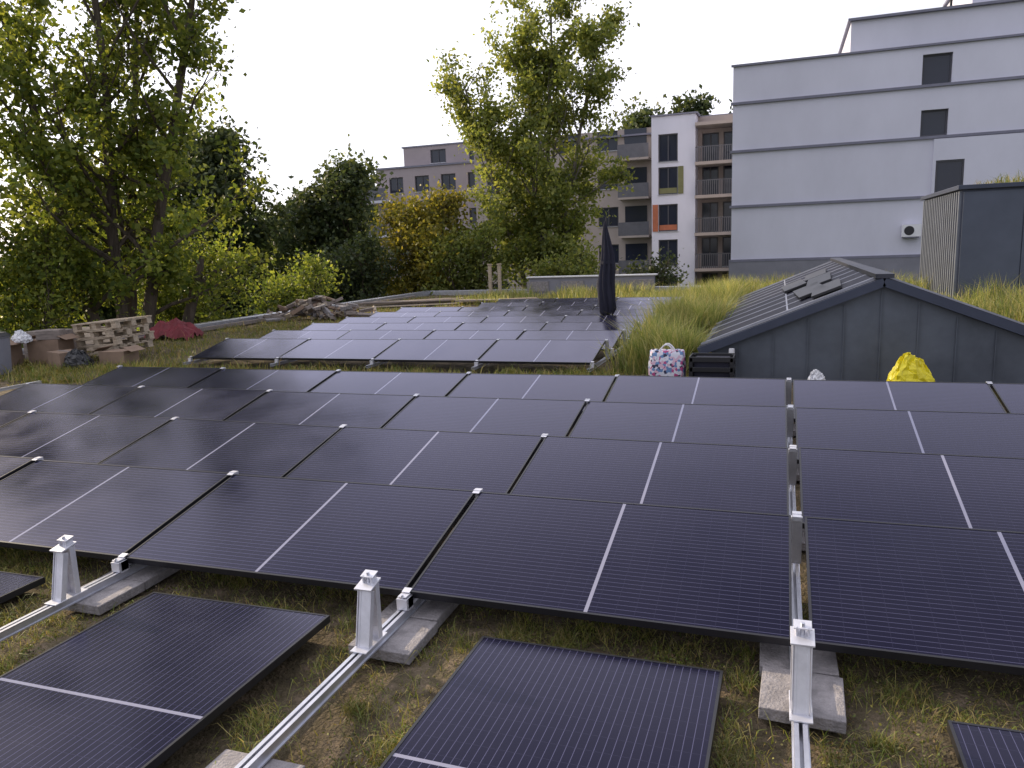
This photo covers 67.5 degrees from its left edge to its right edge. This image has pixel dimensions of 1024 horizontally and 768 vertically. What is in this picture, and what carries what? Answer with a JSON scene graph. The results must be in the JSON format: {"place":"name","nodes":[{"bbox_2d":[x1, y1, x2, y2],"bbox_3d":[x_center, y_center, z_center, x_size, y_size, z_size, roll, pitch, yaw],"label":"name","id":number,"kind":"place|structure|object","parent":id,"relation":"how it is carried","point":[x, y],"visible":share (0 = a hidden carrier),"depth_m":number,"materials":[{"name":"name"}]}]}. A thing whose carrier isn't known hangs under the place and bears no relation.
{"place":"outdoors","nodes":[
{"label":"outdoors","id":0,"kind":"place"},
{"bbox_2d":[0,296,271,334],"bbox_3d":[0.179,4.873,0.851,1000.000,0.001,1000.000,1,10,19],"label":"ground","id":1,"kind":"structure","parent":0,"point":[266,302],"depth_m":76.17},
{"bbox_2d":[0,183,120,347],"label":"shrub","id":2,"kind":"object","parent":1,"relation":"on","point":[17,283],"visible":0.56,"depth_m":18.38,"materials":[{"name":"green plant"}]},
{"bbox_2d":[1,185,178,339],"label":"deciduous tree","id":3,"kind":"object","parent":1,"relation":"on","point":[106,312],"visible":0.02,"depth_m":34.17,"materials":[{"name":"green plant"}]},
{"bbox_2d":[0,0,294,330],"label":"deciduous tree","id":4,"kind":"object","parent":1,"relation":"on","point":[129,163],"visible":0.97,"depth_m":19.32,"materials":[{"name":"green plant"}]},
{"bbox_2d":[0,172,379,317],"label":"distant trees","id":5,"kind":"object","parent":1,"relation":"on","point":[370,218],"depth_m":84.60,"materials":[{"name":"green plant"}]},
{"bbox_2d":[112,224,276,330],"bbox_3d":[-9.698,-1.845,23.609,5.884,6.188,4.533,7,13,42],"label":"shrub","id":6,"kind":"object","parent":1,"relation":"on","point":[177,311],"visible":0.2,"depth_m":23.06,"materials":[{"name":"green plant"}]},
{"bbox_2d":[137,105,286,318],"bbox_3d":[-14.845,-7.362,38.466,7.778,12.316,7.164,4,12,33],"label":"deciduous tree","id":7,"kind":"object","parent":1,"relation":"on","point":[212,159],"visible":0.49,"depth_m":36.81,"materials":[{"name":"green plant"}]},
{"bbox_2d":[233,241,354,315],"bbox_3d":[-7.864,-2.337,28.073,4.300,5.732,4.660,-4,10,-13],"label":"shrub","id":8,"kind":"object","parent":1,"relation":"on","point":[305,286],"visible":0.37,"depth_m":26.98,"materials":[{"name":"green plant"}]},
{"bbox_2d":[248,134,403,302],"bbox_3d":[-9.187,-7.072,39.148,8.135,11.134,8.355,1,10,19],"label":"deciduous tree","id":9,"kind":"object","parent":1,"relation":"on","point":[320,214],"visible":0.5,"depth_m":38.04,"materials":[{"name":"green plant"}]},
{"bbox_2d":[281,222,412,302],"bbox_3d":[-7.135,-4.038,35.035,6.257,6.384,5.281,1,10,19],"label":"shrub","id":10,"kind":"object","parent":1,"relation":"on","point":[360,257],"visible":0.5,"depth_m":34.02,"materials":[{"name":"green plant"}]},
{"bbox_2d":[348,177,486,296],"bbox_3d":[-3.933,-5.277,35.592,7.681,8.380,5.744,7,13,42],"label":"yellow shrub","id":11,"kind":"object","parent":1,"relation":"on","point":[412,223],"visible":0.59,"depth_m":34.45,"materials":[{"name":"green plant"}]},
{"bbox_2d":[376,163,475,288],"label":"front wall","id":12,"kind":"structure","parent":1,"relation":"on","point":[460,171],"depth_m":63.74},
{"bbox_2d":[375,138,504,170],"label":"roof edge","id":13,"kind":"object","parent":1,"relation":"on","point":[427,164],"visible":0.11,"depth_m":63.84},
{"bbox_2d":[403,143,473,165],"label":"top wall","id":14,"kind":"structure","parent":13,"relation":"on","point":[417,156],"depth_m":64.45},
{"bbox_2d":[416,209,529,294],"bbox_3d":[-1.811,-4.321,34.241,5.535,6.806,5.258,1,10,19],"label":"yellow shrub","id":15,"kind":"object","parent":1,"relation":"on","point":[461,244],"visible":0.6,"depth_m":33.42,"materials":[{"name":"green plant"}]},
{"bbox_2d":[426,0,649,288],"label":"birch tree","id":16,"kind":"object","parent":1,"relation":"on","point":[539,73],"visible":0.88,"depth_m":34.33,"materials":[{"name":"green plant"}]},
{"bbox_2d":[474,127,651,288],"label":"front wall","id":17,"kind":"structure","parent":1,"relation":"on","point":[611,200],"depth_m":56.34,"materials":[{"name":"paint"}]},
{"bbox_2d":[489,132,617,288],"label":"front glass","id":18,"kind":"object","parent":17,"relation":"attached to","point":[612,145],"visible":0.11,"depth_m":56.60,"materials":[{"name":"grey"}]},
{"bbox_2d":[617,128,650,273],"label":"balconies","id":19,"kind":"structure","parent":17,"relation":"attached to","point":[635,224],"depth_m":54.98,"materials":[{"name":"grey metal"}]},
{"bbox_2d":[511,230,620,288],"bbox_3d":[2.239,-3.631,32.730,4.271,5.779,5.217,1,10,19],"label":"shrub","id":20,"kind":"object","parent":1,"relation":"on","point":[573,266],"visible":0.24,"depth_m":32.09,"materials":[{"name":"green plant"}]},
{"bbox_2d":[616,246,688,285],"bbox_3d":[6.669,-3.965,36.055,4.232,5.550,4.724,5,12,36],"label":"shrub","id":21,"kind":"object","parent":1,"relation":"on","point":[653,268],"visible":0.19,"depth_m":34.69,"materials":[{"name":"green plant"}]},
{"bbox_2d":[615,83,720,129],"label":"deciduous tree","id":22,"kind":"object","parent":1,"relation":"on","point":[642,117],"visible":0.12,"depth_m":71.38,"materials":[{"name":"green plant"}]},
{"bbox_2d":[651,113,694,285],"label":"front wall","id":23,"kind":"structure","parent":1,"relation":"on","point":[683,126],"depth_m":51.77,"materials":[{"name":"paint"}]},
{"bbox_2d":[660,135,676,285],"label":"front glass","id":24,"kind":"object","parent":23,"relation":"attached to","point":[672,180],"visible":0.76,"depth_m":52.07,"materials":[{"name":"grey"}]},
{"bbox_2d":[653,133,683,285],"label":"front window frames","id":25,"kind":"structure","parent":23,"relation":"attached to","point":[678,189],"depth_m":52.06,"materials":[{"name":"metal"}]},
{"bbox_2d":[694,119,732,271],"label":"balconies","id":26,"kind":"structure","parent":1,"relation":"on","point":[713,125],"depth_m":50.65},
{"bbox_2d":[701,131,732,284],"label":"loggia back window frames","id":27,"kind":"structure","parent":1,"relation":"on","point":[710,238],"depth_m":52.81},
{"bbox_2d":[703,132,732,284],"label":"loggia back glass","id":28,"kind":"object","parent":27,"relation":"in","point":[727,208],"visible":0.32,"depth_m":52.68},
{"bbox_2d":[729,257,919,283],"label":"plinth","id":29,"kind":"structure","parent":1,"relation":"on","point":[767,269],"depth_m":40.73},
{"bbox_2d":[731,36,1023,259],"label":"front wall","id":30,"kind":"structure","parent":29,"relation":"on","point":[874,170],"depth_m":39.14,"materials":[{"name":"paint"}]},
{"bbox_2d":[729,33,1023,261],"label":"ledges","id":31,"kind":"object","parent":30,"relation":"attached to","point":[873,141],"visible":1,"depth_m":38.78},
{"bbox_2d":[921,55,949,134],"bbox_3d":[23.553,-12.700,36.946,7.050,6.700,0.001,1,10,19],"label":"front glass","id":32,"kind":"object","parent":30,"relation":"attached to","point":[936,69],"visible":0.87,"depth_m":37.59,"materials":[{"name":"grey"}]},
{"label":"side walls","id":33,"kind":"object","parent":1,"relation":"on","visible":0},
{"bbox_2d":[838,0,1023,52],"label":"penthouse volume","id":34,"kind":"structure","parent":33,"relation":"on","point":[962,19],"depth_m":37.35,"materials":[{"name":"paint"}]},
{"bbox_2d":[0,0,945,256],"label":"sky","id":35,"kind":"structure","parent":0,"point":[321,72],"materials":[{"name":"white"}]},
{"bbox_2d":[586,272,765,376],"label":"tall grass","id":36,"kind":"structure","parent":0,"point":[688,322],"depth_m":11.16,"materials":[{"name":"plant"}]},
{"bbox_2d":[697,114,732,285],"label":"loggia back wall","id":37,"kind":"structure","parent":0,"point":[721,131],"depth_m":52.60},
{"bbox_2d":[706,269,1019,302],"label":"tall grass","id":38,"kind":"structure","parent":0,"point":[756,287],"depth_m":20.57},
{"bbox_2d":[931,133,1023,193],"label":"bay wall","id":39,"kind":"structure","parent":0,"point":[985,157],"depth_m":37.12,"materials":[{"name":"paint"}]},
{"bbox_2d":[936,161,961,191],"bbox_3d":[21.575,-10.236,37.822,1.250,1.610,0.001,1,10,19],"label":"bay glass","id":40,"kind":"object","parent":39,"relation":"in","point":[949,174],"visible":0.6,"depth_m":37.81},
{"bbox_2d":[955,269,1023,322],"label":"tall grass","id":41,"kind":"structure","parent":0,"point":[1009,305],"depth_m":13.07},
{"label":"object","id":42,"kind":"object","parent":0,"visible":0},
{"bbox_2d":[254,295,376,321],"bbox_3d":[-5.303,-2.244,22.417,4.281,0.759,2.782,-2,10,1],"label":"scrap wood pile","id":43,"kind":"object","parent":42,"relation":"on","point":[316,306],"visible":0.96,"depth_m":21.93,"materials":[{"name":"wood"}]},
{"bbox_2d":[0,281,1023,767],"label":"grassy ground","id":44,"kind":"structure","parent":42,"relation":"on","point":[190,753],"depth_m":3.21,"materials":[{"name":"plant"}]},
{"bbox_2d":[0,571,44,603],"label":"solar panel","id":45,"kind":"object","parent":44,"relation":"on","point":[12,585],"visible":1,"depth_m":4.17,"materials":[{"name":"black glass"}]},
{"bbox_2d":[27,333,78,364],"bbox_3d":[-8.521,-0.648,14.168,0.903,0.520,0.450,-1,10,4],"label":"cardboard box","id":46,"kind":"object","parent":44,"relation":"on","point":[38,350],"visible":0.51,"depth_m":13.96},
{"bbox_2d":[0,563,147,641],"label":"mounting rail","id":47,"kind":"object","parent":44,"relation":"on","point":[30,619],"depth_m":3.83,"materials":[{"name":"metal"}]},
{"bbox_2d":[44,535,87,605],"bbox_3d":[-2.269,0.930,3.865,0.082,0.314,0.190,1,10,19],"label":"panel support bracket","id":48,"kind":"object","parent":47,"relation":"attached to","point":[65,582],"visible":1,"depth_m":3.85,"materials":[{"name":"metal"}]},
{"bbox_2d":[64,576,144,614],"bbox_3d":[-2.181,1.119,4.064,0.300,0.050,0.300,1,11,19],"label":"concrete slab","id":49,"kind":"object","parent":44,"relation":"on","point":[106,599],"depth_m":3.99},
{"bbox_2d":[71,315,154,353],"bbox_3d":[-7.537,-0.923,14.511,1.310,0.587,0.941,-1,11,32],"label":"wooden pallet stack","id":50,"kind":"object","parent":44,"relation":"on","point":[111,329],"visible":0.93,"depth_m":14.26,"materials":[{"name":"brown wood"}]},
{"bbox_2d":[92,345,144,365],"bbox_3d":[-7.006,-0.514,13.662,0.803,0.320,0.400,0,10,11],"label":"cardboard box","id":51,"kind":"object","parent":44,"relation":"on","point":[114,355],"visible":0.97,"depth_m":13.51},
{"bbox_2d":[103,563,180,589],"bbox_3d":[-2.090,1.065,4.355,0.300,0.050,0.300,2,11,18],"label":"concrete slab","id":52,"kind":"object","parent":44,"relation":"on","point":[149,576],"depth_m":4.26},
{"bbox_2d":[0,592,329,767],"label":"solar panel","id":53,"kind":"object","parent":44,"relation":"on","point":[154,680],"visible":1,"depth_m":3.09,"materials":[{"name":"black glass"}]},
{"bbox_2d":[144,318,203,340],"bbox_3d":[-7.880,-1.276,17.808,1.100,0.527,0.800,-1,10,4],"label":"red tarp","id":54,"kind":"object","parent":44,"relation":"on","point":[175,328],"visible":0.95,"depth_m":17.56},
{"bbox_2d":[205,749,304,767],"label":"concrete slab","id":55,"kind":"object","parent":44,"relation":"on","point":[227,758],"depth_m":2.64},
{"bbox_2d":[234,598,425,767],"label":"mounting rail","id":56,"kind":"object","parent":44,"relation":"on","point":[266,749],"depth_m":2.93,"materials":[{"name":"metal"}]},
{"bbox_2d":[350,569,387,654],"bbox_3d":[-0.625,0.969,3.296,0.082,0.314,0.190,1,10,19],"label":"panel support bracket","id":57,"kind":"object","parent":56,"relation":"on","point":[370,634],"visible":1,"depth_m":3.28,"materials":[{"name":"metal"}]},
{"bbox_2d":[0,290,688,395],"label":"short grass","id":58,"kind":"structure","parent":44,"relation":"on","point":[32,372],"depth_m":12.87,"materials":[{"name":"plant"}]},
{"bbox_2d":[22,285,703,357],"bbox_3d":[3.080,-0.266,10.708,27.480,0.220,38.280,1,10,19],"label":"roof edge coping","id":59,"kind":"object","parent":44,"relation":"on","point":[212,325],"visible":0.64,"depth_m":27.47,"materials":[{"name":"metal"}]},
{"bbox_2d":[348,614,437,664],"bbox_3d":[-0.537,1.159,3.494,0.300,0.050,0.300,2,12,19],"label":"concrete slab","id":60,"kind":"object","parent":44,"relation":"on","point":[405,640],"depth_m":3.42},
{"bbox_2d":[381,597,458,626],"bbox_3d":[-0.446,1.104,3.786,0.300,0.050,0.300,0,9,18],"label":"concrete slab","id":61,"kind":"object","parent":44,"relation":"on","point":[439,612],"depth_m":3.70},
{"bbox_2d":[26,297,992,610],"bbox_3d":[2.432,-0.634,11.946,17.497,0.285,17.974,1,10,19],"label":"panel clamp set","id":62,"kind":"object","parent":44,"relation":"on","point":[796,515],"visible":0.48,"depth_m":5.24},
{"bbox_2d":[0,383,138,413],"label":"solar panel","id":63,"kind":"object","parent":62,"relation":"attached to","point":[64,398],"visible":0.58,"depth_m":8.69,"materials":[{"name":"black glass"}]},
{"bbox_2d":[0,412,171,463],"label":"solar panel","id":64,"kind":"object","parent":62,"relation":"on","point":[85,438],"visible":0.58,"depth_m":6.78,"materials":[{"name":"black glass"}]},
{"bbox_2d":[0,460,230,559],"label":"solar panel","id":65,"kind":"object","parent":62,"relation":"on","point":[106,511],"visible":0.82,"depth_m":4.86,"materials":[{"name":"black glass"}]},
{"bbox_2d":[82,367,221,387],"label":"solar panel","id":66,"kind":"object","parent":62,"relation":"on","point":[178,377],"visible":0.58,"depth_m":10.00,"materials":[{"name":"black glass"}]},
{"bbox_2d":[91,387,267,420],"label":"solar panel","id":67,"kind":"object","parent":62,"relation":"attached to","point":[201,403],"visible":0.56,"depth_m":8.11,"materials":[{"name":"black glass"}]},
{"bbox_2d":[99,418,340,476],"bbox_3d":[-2.368,0.527,6.210,1.715,0.036,0.965,2,22,19],"label":"solar panel","id":68,"kind":"object","parent":62,"relation":"on","point":[264,449],"visible":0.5,"depth_m":6.20,"materials":[{"name":"black glass"}]},
{"bbox_2d":[191,338,308,359],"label":"solar panel","id":69,"kind":"object","parent":62,"relation":"attached to","point":[247,349],"visible":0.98,"depth_m":13.07,"materials":[{"name":"black glass"}]},
{"bbox_2d":[190,369,336,391],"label":"solar panel","id":70,"kind":"object","parent":62,"relation":"on","point":[284,380],"visible":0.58,"depth_m":9.43,"materials":[{"name":"black glass"}]},
{"bbox_2d":[124,474,474,595],"bbox_3d":[-1.172,0.806,4.363,1.715,0.037,0.965,1,22,19],"label":"solar panel","id":71,"kind":"object","parent":62,"relation":"on","point":[334,534],"visible":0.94,"depth_m":4.27,"materials":[{"name":"black glass"}]},
{"bbox_2d":[259,330,348,338],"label":"solar panel","id":72,"kind":"object","parent":62,"relation":"on","point":[305,334],"visible":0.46,"depth_m":14.61,"materials":[{"name":"black glass"}]},
{"bbox_2d":[225,391,414,427],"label":"solar panel","id":73,"kind":"object","parent":62,"relation":"attached to","point":[338,409],"visible":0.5,"depth_m":7.54,"materials":[{"name":"black glass"}]},
{"bbox_2d":[278,339,398,360],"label":"solar panel","id":74,"kind":"object","parent":62,"relation":"attached to","point":[343,349],"visible":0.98,"depth_m":12.50,"materials":[{"name":"black glass"}]},
{"bbox_2d":[338,330,433,338],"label":"solar panel","id":75,"kind":"object","parent":62,"relation":"on","point":[386,334],"visible":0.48,"depth_m":14.03,"materials":[{"name":"black glass"}]},
{"bbox_2d":[310,371,467,395],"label":"solar panel","id":76,"kind":"object","parent":62,"relation":"on","point":[410,383],"visible":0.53,"depth_m":8.86,"materials":[{"name":"black glass"}]},
{"bbox_2d":[285,426,542,502],"bbox_3d":[-0.724,0.568,5.641,1.715,0.035,0.965,1,23,19],"label":"solar panel","id":77,"kind":"object","parent":62,"relation":"attached to","point":[493,462],"visible":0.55,"depth_m":5.63,"materials":[{"name":"black glass"}]},
{"bbox_2d":[373,339,496,362],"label":"solar panel","id":78,"kind":"object","parent":62,"relation":"attached to","point":[443,350],"visible":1,"depth_m":11.93,"materials":[{"name":"black glass"}]},
{"bbox_2d":[425,330,523,339],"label":"solar panel","id":79,"kind":"object","parent":62,"relation":"attached to","point":[480,334],"visible":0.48,"depth_m":13.47,"materials":[{"name":"black glass"}]},
{"bbox_2d":[383,396,585,436],"bbox_3d":[-0.276,0.329,6.919,1.715,0.038,0.965,1,22,19],"label":"solar panel","id":80,"kind":"object","parent":62,"relation":"attached to","point":[551,417],"visible":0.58,"depth_m":6.97,"materials":[{"name":"black glass"}]},
{"bbox_2d":[456,323,546,329],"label":"solar panel","id":81,"kind":"object","parent":62,"relation":"attached to","point":[501,326],"visible":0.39,"depth_m":14.75,"materials":[{"name":"black glass"}]},
{"bbox_2d":[448,373,615,413],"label":"solar panel","id":82,"kind":"object","parent":62,"relation":"on","point":[560,387],"visible":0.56,"depth_m":8.29,"materials":[{"name":"black glass"}]},
{"bbox_2d":[478,339,605,364],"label":"solar panel","id":83,"kind":"object","parent":62,"relation":"attached to","point":[562,352],"visible":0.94,"depth_m":11.35,"materials":[{"name":"black glass"}]},
{"bbox_2d":[517,330,622,350],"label":"solar panel","id":84,"kind":"object","parent":62,"relation":"attached to","point":[609,335],"visible":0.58,"depth_m":12.88,"materials":[{"name":"black glass"}]},
{"bbox_2d":[541,322,634,339],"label":"solar panel","id":85,"kind":"object","parent":62,"relation":"attached to","point":[575,326],"visible":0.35,"depth_m":14.21,"materials":[{"name":"black glass"}]},
{"bbox_2d":[410,492,791,645],"bbox_3d":[0.471,0.846,3.794,1.715,0.036,0.965,1,22,19],"label":"solar panel","id":86,"kind":"object","parent":62,"relation":"attached to","point":[716,573],"visible":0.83,"depth_m":3.69,"materials":[{"name":"black glass"}]},
{"bbox_2d":[510,436,788,514],"bbox_3d":[0.920,0.606,5.072,1.715,0.035,0.965,2,22,19],"label":"solar panel","id":87,"kind":"object","parent":62,"relation":"attached to","point":[744,478],"visible":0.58,"depth_m":5.05,"materials":[{"name":"black glass"}]},
{"bbox_2d":[569,401,786,446],"bbox_3d":[1.368,0.368,6.349,1.715,0.037,0.965,1,22,19],"label":"solar panel","id":88,"kind":"object","parent":62,"relation":"on","point":[751,425],"visible":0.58,"depth_m":6.40,"materials":[{"name":"black glass"}]},
{"bbox_2d":[605,375,785,405],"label":"solar panel","id":89,"kind":"object","parent":62,"relation":"attached to","point":[704,390],"visible":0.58,"depth_m":7.72,"materials":[{"name":"black glass"}]},
{"bbox_2d":[793,380,1005,421],"bbox_3d":[3.500,0.166,7.044,1.715,0.035,0.965,1,22,19],"label":"solar panel","id":90,"kind":"object","parent":62,"relation":"attached to","point":[930,396],"visible":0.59,"depth_m":7.13,"materials":[{"name":"black glass"}]},
{"bbox_2d":[795,407,1023,463],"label":"solar panel","id":91,"kind":"object","parent":62,"relation":"attached to","point":[969,433],"visible":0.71,"depth_m":5.84,"materials":[{"name":"black glass"}]},
{"bbox_2d":[799,447,1023,531],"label":"solar panel","id":92,"kind":"object","parent":62,"relation":"on","point":[970,491],"visible":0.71,"depth_m":4.57,"materials":[{"name":"black glass"}]},
{"bbox_2d":[804,516,1023,675],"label":"solar panel","id":93,"kind":"object","parent":62,"relation":"attached to","point":[942,595],"visible":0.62,"depth_m":3.28,"materials":[{"name":"black glass"}]},
{"bbox_2d":[990,383,1023,413],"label":"solar panel","id":94,"kind":"object","parent":62,"relation":"on","point":[1010,396],"visible":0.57,"depth_m":6.88,"materials":[{"name":"black glass"}]},
{"bbox_2d":[0,547,1023,767],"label":"moss and sedum","id":95,"kind":"object","parent":44,"relation":"on","point":[657,657],"visible":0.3,"depth_m":3.16,"materials":[{"name":"plant"}]},
{"bbox_2d":[379,636,722,767],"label":"solar panel","id":96,"kind":"object","parent":44,"relation":"on","point":[499,703],"visible":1,"depth_m":2.81,"materials":[{"name":"black glass"}]},
{"bbox_2d":[526,273,657,294],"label":"wall","id":97,"kind":"structure","parent":44,"relation":"on","point":[550,283],"depth_m":29.59,"materials":[{"name":"grey concrete"}]},
{"bbox_2d":[597,217,616,314],"bbox_3d":[1.952,-2.237,15.771,0.413,2.340,0.389,1,10,19],"label":"folded parasol","id":98,"kind":"object","parent":44,"relation":"on","point":[606,290],"visible":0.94,"depth_m":15.66,"materials":[{"name":"fabric"}]},
{"bbox_2d":[648,343,685,376],"bbox_3d":[1.885,-0.206,9.309,0.453,0.577,0.269,1,10,19],"label":"patterned shopping bag","id":99,"kind":"object","parent":44,"relation":"on","point":[668,362],"visible":0.67,"depth_m":9.20,"materials":[{"name":"fabric"}]},
{"bbox_2d":[446,272,917,305],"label":"tall grass","id":100,"kind":"structure","parent":44,"relation":"on","point":[583,292],"depth_m":27.09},
{"bbox_2d":[689,353,735,377],"bbox_3d":[2.404,-0.135,9.194,0.515,0.430,0.375,1,10,19],"label":"black plastic crate","id":101,"kind":"object","parent":44,"relation":"on","point":[712,364],"visible":0.52,"depth_m":9.04,"materials":[{"name":"plastic"}]},
{"bbox_2d":[786,405,810,767],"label":"mounting rail","id":102,"kind":"object","parent":44,"relation":"on","point":[801,756],"visible":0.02,"depth_m":2.70,"materials":[{"name":"metal"}]},
{"bbox_2d":[789,619,814,724],"bbox_3d":[1.030,1.008,2.723,0.082,0.314,0.190,1,10,19],"label":"panel support bracket","id":103,"kind":"object","parent":102,"relation":"on","point":[802,638],"visible":1,"depth_m":2.70,"materials":[{"name":"metal"}]},
{"bbox_2d":[759,643,838,676],"bbox_3d":[1.198,1.143,3.216,0.300,0.050,0.300,0,11,18],"label":"concrete slab","id":104,"kind":"object","parent":44,"relation":"on","point":[778,656],"depth_m":3.15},
{"bbox_2d":[758,665,846,733],"bbox_3d":[1.106,1.198,2.925,0.300,0.050,0.300,2,11,21],"label":"concrete slab","id":105,"kind":"object","parent":44,"relation":"on","point":[828,706],"depth_m":2.87,"materials":[{"name":"concrete"}]},
{"bbox_2d":[697,258,1023,383],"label":"roof shed","id":106,"kind":"structure","parent":44,"relation":"on","point":[838,319],"depth_m":9.19,"materials":[{"name":"metal"}]},
{"bbox_2d":[886,352,934,381],"bbox_3d":[4.374,-0.098,8.405,0.490,0.512,0.309,-1,10,4],"label":"yellow plastic bag","id":107,"kind":"object","parent":44,"relation":"on","point":[908,366],"visible":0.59,"depth_m":8.31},
{"bbox_2d":[925,186,1023,299],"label":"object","id":108,"kind":"structure","parent":44,"relation":"on","point":[986,189],"depth_m":17.18,"materials":[{"name":"metal"}]},
{"bbox_2d":[919,191,961,298],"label":"corrugated wall","id":109,"kind":"structure","parent":108,"relation":"attached to","point":[940,236],"depth_m":19.04,"materials":[{"name":"metal"}]},
{"bbox_2d":[957,189,1023,300],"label":"cladding panels","id":110,"kind":"object","parent":108,"relation":"attached to","point":[991,231],"visible":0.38,"depth_m":17.13,"materials":[{"name":"metal"}]},
{"bbox_2d":[947,720,1023,767],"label":"solar panel","id":111,"kind":"object","parent":44,"relation":"on","point":[978,746],"visible":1,"depth_m":2.56,"materials":[{"name":"black glass"}]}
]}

